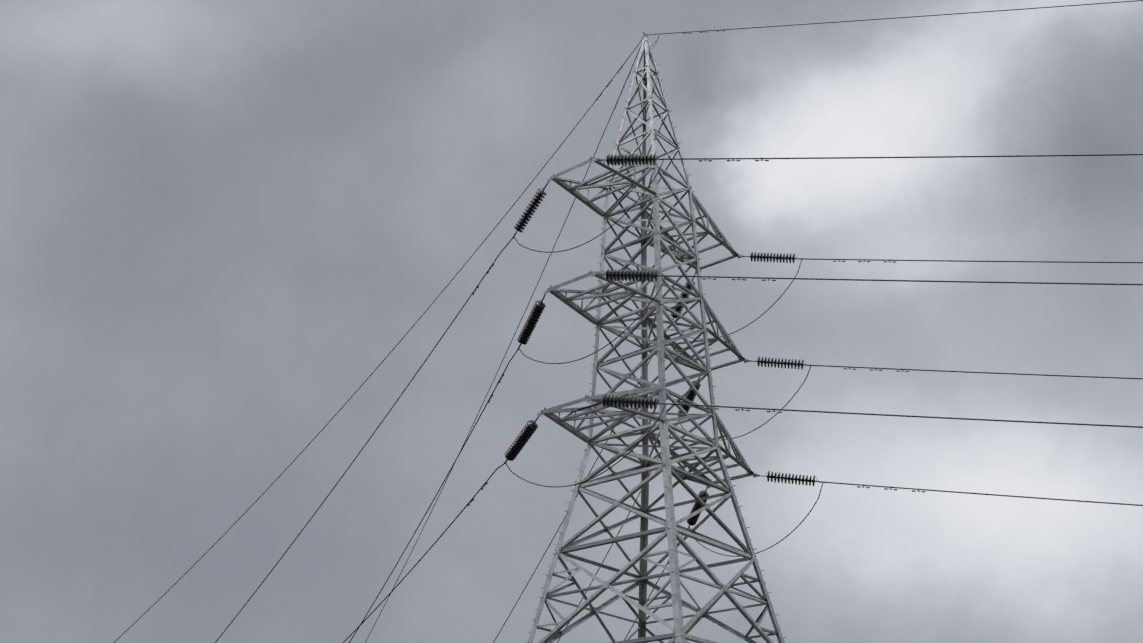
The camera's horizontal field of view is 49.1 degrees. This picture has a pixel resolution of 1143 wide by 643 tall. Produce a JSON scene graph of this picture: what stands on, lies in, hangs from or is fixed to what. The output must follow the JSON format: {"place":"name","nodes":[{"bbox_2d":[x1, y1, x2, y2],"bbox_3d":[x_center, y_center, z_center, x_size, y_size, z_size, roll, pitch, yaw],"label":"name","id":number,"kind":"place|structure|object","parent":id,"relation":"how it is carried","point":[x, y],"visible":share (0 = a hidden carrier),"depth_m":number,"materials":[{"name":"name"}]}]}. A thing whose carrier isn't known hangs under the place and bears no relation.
{"place":"outdoors","nodes":[
{"label":"outdoors","id":0,"kind":"place"},
{"bbox_2d":[0,0,1142,642],"label":"sky","id":1,"kind":"structure","parent":0,"point":[219,219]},
{"bbox_3d":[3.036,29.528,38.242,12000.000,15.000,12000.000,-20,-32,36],"label":"ground","id":2,"kind":"structure","parent":0,"visible":0},
{"bbox_2d":[525,31,785,642],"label":"transmission tower","id":3,"kind":"structure","parent":2,"relation":"on","point":[672,530],"depth_m":50.30,"materials":[{"name":"metal"}]},
{"bbox_2d":[113,0,1142,642],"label":"conductors","id":4,"kind":"object","parent":3,"relation":"attached to","point":[729,334],"visible":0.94,"depth_m":52.12,"materials":[{"name":"grey metal"}]},
{"bbox_2d":[468,29,924,563],"bbox_3d":[4.792,-2.849,54.743,14.184,22.489,14.415,-20,-32,36],"label":"line hardware","id":5,"kind":"object","parent":3,"relation":"attached to","point":[805,364],"visible":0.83,"depth_m":51.05,"materials":[{"name":"grey metal"}]},
{"bbox_2d":[505,154,814,525],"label":"insulator strings","id":6,"kind":"object","parent":5,"relation":"attached to","point":[522,438],"visible":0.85,"depth_m":49.80,"materials":[{"name":"ceramic"}]}
]}

